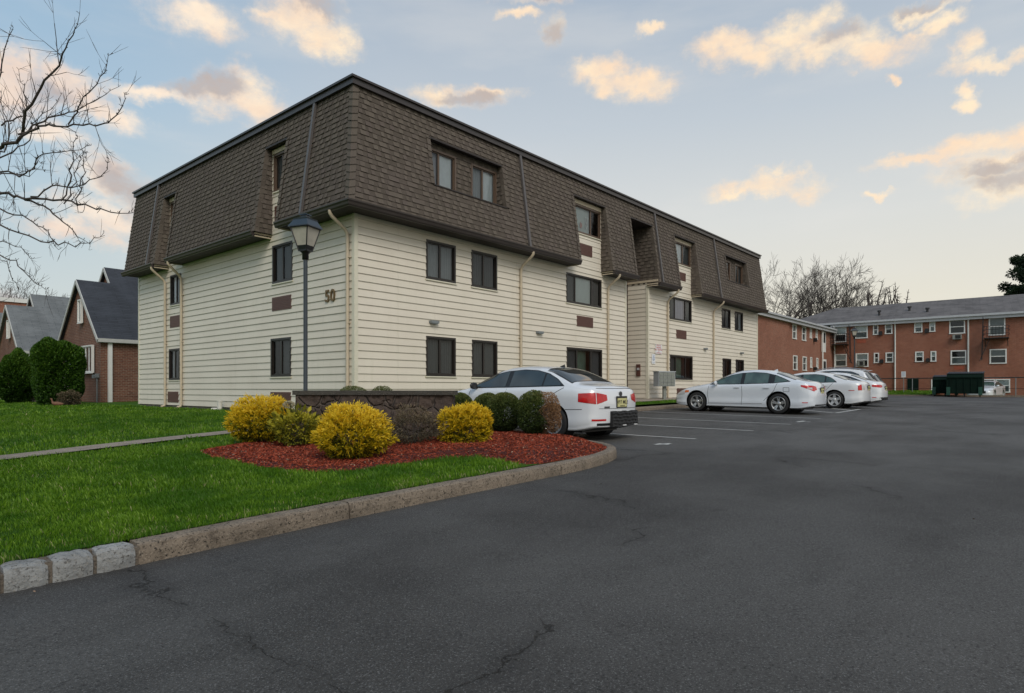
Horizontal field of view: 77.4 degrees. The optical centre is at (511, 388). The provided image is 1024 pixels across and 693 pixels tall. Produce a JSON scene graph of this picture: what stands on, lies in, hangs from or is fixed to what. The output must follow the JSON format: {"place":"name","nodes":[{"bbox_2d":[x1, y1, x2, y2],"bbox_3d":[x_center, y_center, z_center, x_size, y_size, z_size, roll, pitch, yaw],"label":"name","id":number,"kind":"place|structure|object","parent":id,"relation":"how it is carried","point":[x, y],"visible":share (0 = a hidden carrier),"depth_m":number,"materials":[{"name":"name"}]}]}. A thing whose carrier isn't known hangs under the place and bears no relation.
{"place":"outdoors","nodes":[
{"label":"outdoors","id":0,"kind":"place"},
{"bbox_2d":[0,297,27,312],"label":"flat brick building","id":1,"kind":"structure","parent":0,"point":[18,302],"depth_m":64.13,"materials":[{"name":"white paint"}]},
{"bbox_2d":[0,424,293,459],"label":"lawn path","id":2,"kind":"structure","parent":0,"point":[54,451],"depth_m":9.81,"materials":[{"name":"concrete"}]},
{"bbox_2d":[0,399,675,561],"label":"lawn","id":3,"kind":"structure","parent":0,"point":[134,403],"depth_m":6.48,"materials":[{"name":"green plant"}]},
{"bbox_2d":[0,347,33,402],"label":"hedge","id":4,"kind":"object","parent":3,"relation":"on","point":[15,370],"visible":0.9,"depth_m":32.22,"materials":[{"name":"green plant"}]},
{"bbox_2d":[50,398,63,405],"bbox_3d":[-19.152,0.564,26.849,0.571,0.333,0.189,0,0,-13],"label":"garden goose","id":5,"kind":"object","parent":3,"relation":"on","point":[56,403],"visible":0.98,"depth_m":26.80,"materials":[{"name":"brown metal"}]},
{"bbox_2d":[29,336,86,404],"bbox_3d":[-20.605,-0.771,29.076,2.228,3.214,2.207,0,0,41],"label":"hedge","id":6,"kind":"object","parent":3,"relation":"on","point":[52,371],"visible":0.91,"depth_m":28.40,"materials":[{"name":"green plant"}]},
{"bbox_2d":[56,389,81,404],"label":"red shrub","id":7,"kind":"object","parent":3,"relation":"on","point":[66,399],"visible":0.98,"depth_m":27.88,"materials":[{"name":"brown plant"}]},
{"bbox_2d":[0,0,140,309],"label":"bare tree","id":8,"kind":"object","parent":3,"relation":"on","point":[23,133],"visible":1,"depth_m":9.85,"materials":[{"name":"brown plant"}]},
{"bbox_2d":[211,401,222,409],"bbox_3d":[-9.666,0.577,20.915,0.363,0.360,0.174,0,0,-4],"label":"vent pipe","id":9,"kind":"object","parent":3,"relation":"on","point":[219,404],"visible":0.69,"depth_m":20.87,"materials":[{"name":"white plastic"}]},
{"bbox_2d":[292,390,457,440],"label":"stone wall","id":10,"kind":"structure","parent":3,"relation":"on","point":[386,401],"depth_m":10.10,"materials":[{"name":"grey stone"}]},
{"bbox_2d":[204,433,604,470],"bbox_3d":[-1.780,0.855,10.149,6.465,0.215,5.452,0,0,41],"label":"mulch bed","id":11,"kind":"object","parent":3,"relation":"on","point":[452,452],"visible":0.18,"depth_m":8.43,"materials":[{"name":"red wood"}]},
{"bbox_2d":[222,392,293,441],"bbox_3d":[-3.994,0.488,10.207,1.154,0.886,1.135,0,0,41],"label":"yellow shrub","id":12,"kind":"object","parent":11,"relation":"on","point":[240,416],"visible":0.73,"depth_m":9.96,"materials":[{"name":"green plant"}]},
{"bbox_2d":[267,401,321,445],"bbox_3d":[-3.256,0.537,9.591,0.816,0.723,0.808,0,0,6],"label":"leafy plant","id":13,"kind":"object","parent":11,"relation":"on","point":[297,433],"visible":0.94,"depth_m":9.45,"materials":[{"name":"green plant"}]},
{"bbox_2d":[288,213,322,389],"bbox_3d":[-3.557,-1.080,11.000,0.410,3.840,0.410,0,0,21],"label":"lamp post","id":14,"kind":"object","parent":11,"relation":"on","point":[305,228],"visible":0.81,"depth_m":10.96,"materials":[{"name":"metal"}]},
{"bbox_2d":[340,386,364,389],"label":"boxwood","id":15,"kind":"object","parent":11,"relation":"on","point":[353,388],"visible":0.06,"depth_m":13.20,"materials":[{"name":"green plant"}]},
{"bbox_2d":[308,400,399,459],"bbox_3d":[-2.026,0.544,8.130,1.030,0.812,1.012,0,0,41],"label":"yellow shrub","id":16,"kind":"object","parent":11,"relation":"on","point":[362,420],"visible":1,"depth_m":7.96,"materials":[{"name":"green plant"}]},
{"bbox_2d":[373,386,392,389],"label":"boxwood","id":17,"kind":"object","parent":11,"relation":"on","point":[381,388],"visible":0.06,"depth_m":13.27,"materials":[{"name":"green plant"}]},
{"bbox_2d":[385,402,451,443],"bbox_3d":[-1.421,0.554,9.255,1.099,0.714,1.154,0,0,6],"label":"brown shrub","id":18,"kind":"object","parent":11,"relation":"on","point":[406,436],"visible":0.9,"depth_m":9.21,"materials":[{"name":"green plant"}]},
{"bbox_2d":[455,392,472,427],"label":"boxwood","id":19,"kind":"object","parent":11,"relation":"on","point":[461,397],"visible":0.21,"depth_m":12.19,"materials":[{"name":"green plant"}]},
{"bbox_2d":[436,400,494,442],"bbox_3d":[-0.706,0.533,9.442,0.874,0.748,0.917,0,0,-17],"label":"yellow shrub","id":20,"kind":"object","parent":11,"relation":"on","point":[466,423],"visible":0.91,"depth_m":9.24,"materials":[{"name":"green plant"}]},
{"bbox_2d":[472,392,500,429],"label":"boxwood","id":21,"kind":"object","parent":11,"relation":"on","point":[485,397],"visible":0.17,"depth_m":11.74,"materials":[{"name":"green plant"}]},
{"bbox_2d":[485,392,518,431],"bbox_3d":[-0.129,0.435,11.166,0.701,0.771,0.699,0,0,41],"label":"boxwood","id":22,"kind":"object","parent":11,"relation":"on","point":[508,402],"visible":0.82,"depth_m":10.97,"materials":[{"name":"green plant"}]},
{"bbox_2d":[517,389,561,433],"bbox_3d":[0.459,0.421,10.647,0.737,0.819,0.731,0,0,20],"label":"boxwood","id":23,"kind":"object","parent":11,"relation":"on","point":[531,419],"visible":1,"depth_m":10.46,"materials":[{"name":"green plant"}]},
{"bbox_2d":[120,73,768,411],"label":"apartment building","id":24,"kind":"structure","parent":3,"relation":"on","point":[449,253],"depth_m":20.37,"materials":[{"name":"beige"}]},
{"bbox_2d":[170,202,173,224],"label":"window","id":25,"kind":"structure","parent":24,"relation":"in","point":[171,204],"depth_m":23.85,"materials":[{"name":"brown metal"}]},
{"bbox_2d":[168,348,179,380],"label":"window","id":26,"kind":"structure","parent":24,"relation":"in","point":[173,353],"depth_m":23.90,"materials":[{"name":"grey glass"}]},
{"bbox_2d":[169,273,180,306],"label":"window","id":27,"kind":"structure","parent":24,"relation":"in","point":[174,279],"depth_m":23.86,"materials":[{"name":"grey glass"}]},
{"bbox_2d":[272,150,284,193],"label":"window","id":28,"kind":"structure","parent":24,"relation":"in","point":[278,160],"depth_m":18.97,"materials":[{"name":"glass"}]},
{"bbox_2d":[269,337,291,377],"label":"window","id":29,"kind":"structure","parent":24,"relation":"in","point":[285,343],"depth_m":18.78,"materials":[{"name":"grey glass"}]},
{"bbox_2d":[271,241,292,285],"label":"window","id":30,"kind":"structure","parent":24,"relation":"in","point":[282,258],"depth_m":18.78,"materials":[{"name":"grey glass"}]},
{"bbox_2d":[425,239,456,284],"bbox_3d":[-2.110,-3.687,18.705,0.175,1.165,1.230,0,0,41],"label":"window","id":31,"kind":"structure","parent":24,"relation":"in","point":[440,257],"depth_m":18.72,"materials":[{"name":"black glass"}]},
{"bbox_2d":[425,336,456,377],"bbox_3d":[-2.110,-0.917,18.705,0.175,1.185,1.230,0,0,41],"label":"window","id":32,"kind":"structure","parent":24,"relation":"in","point":[440,351],"depth_m":18.72,"materials":[{"name":"black glass"}]},
{"bbox_2d":[432,148,455,189],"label":"window","id":33,"kind":"structure","parent":24,"relation":"in","point":[443,159],"depth_m":18.90,"materials":[{"name":"glass"}]},
{"bbox_2d":[469,163,495,203],"bbox_3d":[-0.927,-6.338,20.088,0.184,1.185,1.210,0,0,41],"label":"window","id":34,"kind":"structure","parent":24,"relation":"in","point":[483,180],"depth_m":20.11,"materials":[{"name":"glass"}]},
{"bbox_2d":[471,250,497,291],"bbox_3d":[-0.904,-3.687,20.108,0.175,1.165,1.230,0,0,41],"label":"window","id":35,"kind":"structure","parent":24,"relation":"in","point":[484,265],"depth_m":20.12,"materials":[{"name":"grey glass"}]},
{"bbox_2d":[471,340,497,377],"bbox_3d":[-0.894,-0.917,20.119,0.175,1.185,1.220,0,0,41],"label":"window","id":36,"kind":"structure","parent":24,"relation":"in","point":[484,353],"depth_m":20.15,"materials":[{"name":"grey glass"}]},
{"bbox_2d":[564,203,600,240],"bbox_3d":[2.698,-6.367,24.429,0.350,1.105,2.100,0,0,41],"label":"window","id":37,"kind":"structure","parent":24,"relation":"in","point":[584,217],"depth_m":24.56,"materials":[{"name":"glass"}]},
{"bbox_2d":[566,272,601,308],"bbox_3d":[2.649,-3.697,24.372,0.350,1.145,2.410,0,0,41],"label":"window","id":38,"kind":"structure","parent":24,"relation":"in","point":[579,289],"depth_m":24.36,"materials":[{"name":"grey glass"}]},
{"bbox_2d":[566,347,601,376],"bbox_3d":[2.687,-0.958,24.379,0.300,1.145,2.430,0,0,41],"label":"window","id":39,"kind":"structure","parent":24,"relation":"in","point":[576,357],"depth_m":24.65,"materials":[{"name":"grey glass"}]},
{"bbox_2d":[652,354,654,363],"bbox_3d":[6.280,-1.320,28.339,0.022,0.440,0.320,0,0,41],"label":"parking sign","id":40,"kind":"object","parent":24,"relation":"attached to","point":[653,358],"visible":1,"depth_m":28.33,"materials":[{"name":"white metal"}]},
{"bbox_2d":[655,344,661,353],"bbox_3d":[6.593,-1.770,28.706,0.018,0.420,0.666,0,0,41],"label":"notice sign","id":41,"kind":"object","parent":24,"relation":"attached to","point":[658,349],"visible":1,"depth_m":28.68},
{"bbox_2d":[669,296,691,323],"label":"window","id":42,"kind":"structure","parent":24,"relation":"in","point":[680,309],"depth_m":30.65,"materials":[{"name":"grey glass"}]},
{"bbox_2d":[670,355,692,380],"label":"window","id":43,"kind":"structure","parent":24,"relation":"in","point":[677,363],"depth_m":30.87,"materials":[{"name":"black glass"}]},
{"bbox_2d":[675,241,690,268],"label":"window","id":44,"kind":"structure","parent":24,"relation":"in","point":[683,251],"depth_m":30.89,"materials":[{"name":"glass"}]},
{"bbox_2d":[721,308,730,329],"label":"window","id":45,"kind":"structure","parent":24,"relation":"in","point":[727,313],"depth_m":34.86,"materials":[{"name":"black glass"}]},
{"bbox_2d":[722,358,730,376],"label":"window","id":46,"kind":"structure","parent":24,"relation":"in","point":[724,359],"depth_m":34.63,"materials":[{"name":"black glass"}]},
{"bbox_2d":[726,260,729,279],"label":"window","id":47,"kind":"structure","parent":24,"relation":"in","point":[728,262],"depth_m":34.93,"materials":[{"name":"brown metal"}]},
{"bbox_2d":[733,264,742,283],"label":"window","id":48,"kind":"structure","parent":24,"relation":"in","point":[738,276],"depth_m":36.16,"materials":[{"name":"glass"}]},
{"bbox_2d":[734,311,743,332],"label":"window","id":49,"kind":"structure","parent":24,"relation":"in","point":[739,315],"depth_m":36.28,"materials":[{"name":"black glass"}]},
{"bbox_2d":[735,359,743,371],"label":"window","id":50,"kind":"structure","parent":24,"relation":"in","point":[737,361],"depth_m":36.06,"materials":[{"name":"black glass"}]},
{"bbox_2d":[653,371,675,398],"bbox_3d":[6.604,-0.105,27.691,0.880,1.290,0.460,0,0,-21],"label":"cluster mailbox","id":51,"kind":"object","parent":3,"relation":"on","point":[663,379],"visible":0.94,"depth_m":27.51,"materials":[{"name":"metal"}]},
{"bbox_2d":[0,395,1023,692],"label":"parking lot","id":52,"kind":"structure","parent":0,"point":[874,547],"depth_m":3.69,"materials":[{"name":"grey asphalt"}]},
{"bbox_2d":[0,542,135,592],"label":"granite kerb","id":53,"kind":"structure","parent":52,"relation":"on","point":[19,575],"depth_m":3.92,"materials":[{"name":"grey stone"}]},
{"bbox_2d":[0,544,139,593],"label":"kerb mortar","id":54,"kind":"object","parent":52,"relation":"on","point":[48,562],"visible":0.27,"depth_m":3.92,"materials":[{"name":"grey concrete"}]},
{"bbox_2d":[129,404,687,564],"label":"kerb","id":55,"kind":"structure","parent":52,"relation":"on","point":[177,543],"depth_m":5.49,"materials":[{"name":"concrete"}]},
{"bbox_2d":[458,364,637,435],"bbox_3d":[0.350,0.251,13.760,4.739,1.513,2.059,0,0,41],"label":"parked car","id":56,"kind":"object","parent":52,"relation":"on","point":[591,403],"visible":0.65,"depth_m":12.30,"materials":[{"name":"white paint"}]},
{"bbox_2d":[610,406,859,444],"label":"bay markings","id":57,"kind":"object","parent":52,"relation":"on","point":[726,421],"visible":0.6,"depth_m":16.49,"materials":[{"name":"paint"}]},
{"bbox_2d":[676,369,826,413],"bbox_3d":[8.251,0.081,22.357,4.910,1.519,2.142,1,1,41],"label":"parked car","id":58,"kind":"object","parent":52,"relation":"on","point":[775,392],"visible":1,"depth_m":21.30,"materials":[{"name":"paint"}]},
{"bbox_2d":[793,372,870,408],"bbox_3d":[12.160,0.049,26.671,4.918,1.481,2.080,1,1,41],"label":"parked car","id":59,"kind":"object","parent":52,"relation":"on","point":[842,391],"visible":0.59,"depth_m":25.05,"materials":[{"name":"white paint"}]},
{"bbox_2d":[815,367,876,380],"bbox_3d":[15.537,-0.144,31.615,4.647,1.763,2.156,1,1,41],"label":"parked car","id":60,"kind":"object","parent":52,"relation":"on","point":[865,373],"visible":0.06,"depth_m":30.36,"materials":[{"name":"white paint"}]},
{"bbox_2d":[851,327,857,367],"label":"lamp post","id":61,"kind":"object","parent":52,"relation":"on","point":[854,330],"visible":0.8,"depth_m":43.90,"materials":[{"name":"metal"}]},
{"bbox_2d":[832,372,887,405],"bbox_3d":[14.237,0.013,29.040,4.910,1.505,2.114,1,1,41],"label":"parked car","id":62,"kind":"object","parent":52,"relation":"on","point":[879,390],"visible":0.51,"depth_m":27.20,"materials":[{"name":"white paint"}]},
{"bbox_2d":[870,372,885,383],"bbox_3d":[17.583,-0.104,34.340,4.398,1.636,2.121,1,1,41],"label":"parked car","id":63,"kind":"object","parent":52,"relation":"on","point":[877,377],"visible":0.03,"depth_m":32.91,"materials":[{"name":"silver metal"}]},
{"bbox_2d":[932,375,957,395],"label":"dumpster","id":64,"kind":"object","parent":52,"relation":"on","point":[938,383],"visible":0.64,"depth_m":50.35,"materials":[{"name":"metal"}]},
{"bbox_2d":[891,395,1023,396],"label":"kerb","id":65,"kind":"structure","parent":52,"relation":"on","point":[968,395],"depth_m":49.46,"materials":[{"name":"concrete"}]},
{"bbox_2d":[946,371,984,396],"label":"dumpster","id":66,"kind":"object","parent":52,"relation":"on","point":[967,382],"visible":1,"depth_m":47.74,"materials":[{"name":"metal"}]},
{"bbox_2d":[0,0,1023,360],"label":"sky","id":67,"kind":"structure","parent":0,"point":[889,134],"materials":[{"name":"blue"}]},
{"bbox_2d":[635,397,675,401],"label":"sidewalk","id":68,"kind":"structure","parent":0,"point":[649,399],"depth_m":27.10,"materials":[{"name":"concrete"}]},
{"bbox_3d":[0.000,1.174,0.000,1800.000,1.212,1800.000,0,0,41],"label":"ground","id":69,"kind":"structure","parent":0,"visible":0},
{"bbox_2d":[0,294,69,398],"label":"brick house","id":70,"kind":"structure","parent":69,"relation":"on","point":[34,320],"depth_m":44.08,"materials":[{"name":"grey"}]},
{"bbox_2d":[6,320,10,338],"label":"window","id":71,"kind":"structure","parent":70,"relation":"in","point":[8,330],"depth_m":43.37,"materials":[{"name":"white paint"}]},
{"bbox_2d":[0,267,69,298],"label":"bare tree","id":72,"kind":"object","parent":69,"relation":"on","point":[25,289],"visible":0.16,"depth_m":76.17,"materials":[{"name":"brown plant"}]},
{"bbox_2d":[32,267,137,401],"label":"brick house","id":73,"kind":"structure","parent":69,"relation":"on","point":[100,323],"depth_m":32.84,"materials":[{"name":"brown brick"}]},
{"bbox_2d":[77,299,82,323],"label":"window","id":74,"kind":"structure","parent":73,"relation":"in","point":[79,303],"depth_m":33.25,"materials":[{"name":"white paint"}]},
{"bbox_2d":[82,345,93,373],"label":"window","id":75,"kind":"structure","parent":73,"relation":"in","point":[89,349],"depth_m":32.40,"materials":[{"name":"white paint"}]},
{"bbox_2d":[726,252,845,318],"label":"bare tree","id":76,"kind":"object","parent":69,"relation":"on","point":[789,291],"visible":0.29,"depth_m":80.87,"materials":[{"name":"plant"}]},
{"bbox_2d":[767,255,881,318],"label":"bare tree","id":77,"kind":"object","parent":69,"relation":"on","point":[809,305],"visible":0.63,"depth_m":78.42,"materials":[{"name":"plant"}]},
{"bbox_2d":[807,279,888,332],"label":"bare tree","id":78,"kind":"object","parent":69,"relation":"on","point":[859,303],"visible":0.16,"depth_m":81.38,"materials":[{"name":"plant"}]},
{"bbox_2d":[866,280,886,305],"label":"dead tree","id":79,"kind":"object","parent":69,"relation":"on","point":[867,299],"visible":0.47,"depth_m":78.35,"materials":[{"name":"plant"}]},
{"bbox_2d":[869,287,897,304],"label":"dead tree","id":80,"kind":"object","parent":69,"relation":"on","point":[883,302],"visible":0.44,"depth_m":77.64,"materials":[{"name":"plant"}]},
{"bbox_2d":[758,294,1023,394],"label":"brick apartment block","id":81,"kind":"structure","parent":69,"relation":"on","point":[925,339],"depth_m":58.74,"materials":[{"name":"red brick"}]},
{"bbox_2d":[792,324,796,338],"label":"window","id":82,"kind":"structure","parent":81,"relation":"in","point":[794,327],"depth_m":55.44,"materials":[{"name":"white paint"}]},
{"bbox_2d":[793,355,797,369],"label":"window","id":83,"kind":"structure","parent":81,"relation":"in","point":[795,358],"depth_m":55.58,"materials":[{"name":"white paint"}]},
{"bbox_2d":[802,326,806,340],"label":"window","id":84,"kind":"structure","parent":81,"relation":"in","point":[803,328],"depth_m":57.51,"materials":[{"name":"white paint"}]},
{"bbox_2d":[802,356,806,370],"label":"window","id":85,"kind":"structure","parent":81,"relation":"in","point":[804,359],"depth_m":57.57,"materials":[{"name":"white paint"}]},
{"bbox_2d":[821,331,825,351],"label":"door","id":86,"kind":"structure","parent":81,"relation":"in","point":[824,333],"depth_m":61.85,"materials":[{"name":"white paint"}]},
{"bbox_2d":[823,359,825,369],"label":"door","id":87,"kind":"structure","parent":81,"relation":"in","point":[824,360],"depth_m":62.06,"materials":[{"name":"white paint"}]},
{"bbox_2d":[835,327,846,341],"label":"window","id":88,"kind":"structure","parent":81,"relation":"in","point":[840,329],"depth_m":64.05,"materials":[{"name":"grey glass"}]},
{"bbox_2d":[835,354,846,366],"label":"window","id":89,"kind":"structure","parent":81,"relation":"in","point":[839,358],"depth_m":64.05,"materials":[{"name":"grey glass"}]},
{"bbox_2d":[855,326,867,338],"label":"window","id":90,"kind":"structure","parent":81,"relation":"in","point":[862,330],"depth_m":62.81,"materials":[{"name":"grey glass"}]},
{"bbox_2d":[855,353,868,366],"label":"window","id":91,"kind":"structure","parent":81,"relation":"in","point":[859,356],"depth_m":62.76,"materials":[{"name":"white paint"}]},
{"bbox_2d":[873,325,878,334],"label":"window","id":92,"kind":"structure","parent":81,"relation":"in","point":[875,327],"depth_m":62.02,"materials":[{"name":"white paint"}]},
{"bbox_2d":[873,353,878,362],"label":"window","id":93,"kind":"structure","parent":81,"relation":"in","point":[876,355],"depth_m":62.00,"materials":[{"name":"white paint"}]},
{"bbox_2d":[885,324,892,333],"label":"window","id":94,"kind":"structure","parent":81,"relation":"in","point":[888,327],"depth_m":61.29,"materials":[{"name":"white glass"}]},
{"bbox_2d":[885,352,892,362],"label":"window","id":95,"kind":"structure","parent":81,"relation":"in","point":[889,355],"depth_m":61.27,"materials":[{"name":"white paint"}]},
{"bbox_2d":[907,379,918,390],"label":"basement door","id":96,"kind":"structure","parent":81,"relation":"in","point":[909,381],"depth_m":59.86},
{"bbox_2d":[914,322,922,332],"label":"window","id":97,"kind":"structure","parent":81,"relation":"in","point":[917,326],"depth_m":59.74,"materials":[{"name":"white paint"}]},
{"bbox_2d":[915,351,923,361],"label":"window","id":98,"kind":"structure","parent":81,"relation":"in","point":[919,356],"depth_m":59.64,"materials":[{"name":"white paint"}]},
{"bbox_2d":[929,322,935,331],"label":"window","id":99,"kind":"structure","parent":81,"relation":"in","point":[931,324],"depth_m":59.00,"materials":[{"name":"white paint"}]},
{"bbox_2d":[930,351,936,361],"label":"window","id":100,"kind":"structure","parent":81,"relation":"in","point":[933,353],"depth_m":58.93,"materials":[{"name":"white paint"}]},
{"bbox_2d":[949,320,964,333],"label":"window","id":101,"kind":"structure","parent":81,"relation":"in","point":[958,326],"depth_m":57.79,"materials":[{"name":"white paint"}]},
{"bbox_2d":[950,350,966,364],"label":"window","id":102,"kind":"structure","parent":81,"relation":"in","point":[958,356],"depth_m":57.74,"materials":[{"name":"white paint"}]},
{"bbox_2d":[988,318,1004,335],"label":"window","id":103,"kind":"structure","parent":81,"relation":"in","point":[1000,330],"depth_m":55.90,"materials":[{"name":"grey glass"}]},
{"bbox_2d":[989,349,1006,363],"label":"window","id":104,"kind":"structure","parent":81,"relation":"in","point":[996,355],"depth_m":55.85,"materials":[{"name":"white paint"}]},
{"bbox_2d":[995,379,1010,392],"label":"window","id":105,"kind":"structure","parent":81,"relation":"in","point":[1006,382],"depth_m":55.50,"materials":[{"name":"white paint"}]},
{"bbox_2d":[885,283,908,303],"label":"dead tree","id":106,"kind":"object","parent":69,"relation":"on","point":[897,300],"visible":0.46,"depth_m":76.64,"materials":[{"name":"plant"}]},
{"bbox_2d":[881,377,1023,394],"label":"rail fence","id":107,"kind":"object","parent":69,"relation":"on","point":[912,388],"visible":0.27,"depth_m":55.90,"materials":[{"name":"black metal"}]},
{"bbox_2d":[997,254,1023,294],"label":"evergreen tree","id":108,"kind":"object","parent":69,"relation":"on","point":[1017,261],"visible":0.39,"depth_m":73.16,"materials":[{"name":"green plant"}]},
{"label":"yard paving","id":109,"kind":"structure","parent":0,"visible":0},
{"bbox_2d":[966,381,1004,394],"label":"parked car","id":110,"kind":"object","parent":109,"relation":"on","point":[993,387],"visible":0.51,"depth_m":51.45,"materials":[{"name":"white paint"}]},
{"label":"far lawn","id":111,"kind":"structure","parent":0,"visible":0},
{"bbox_2d":[901,371,905,391],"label":"yard sign","id":112,"kind":"object","parent":111,"relation":"on","point":[903,374],"visible":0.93,"depth_m":56.63,"materials":[{"name":"white metal"}]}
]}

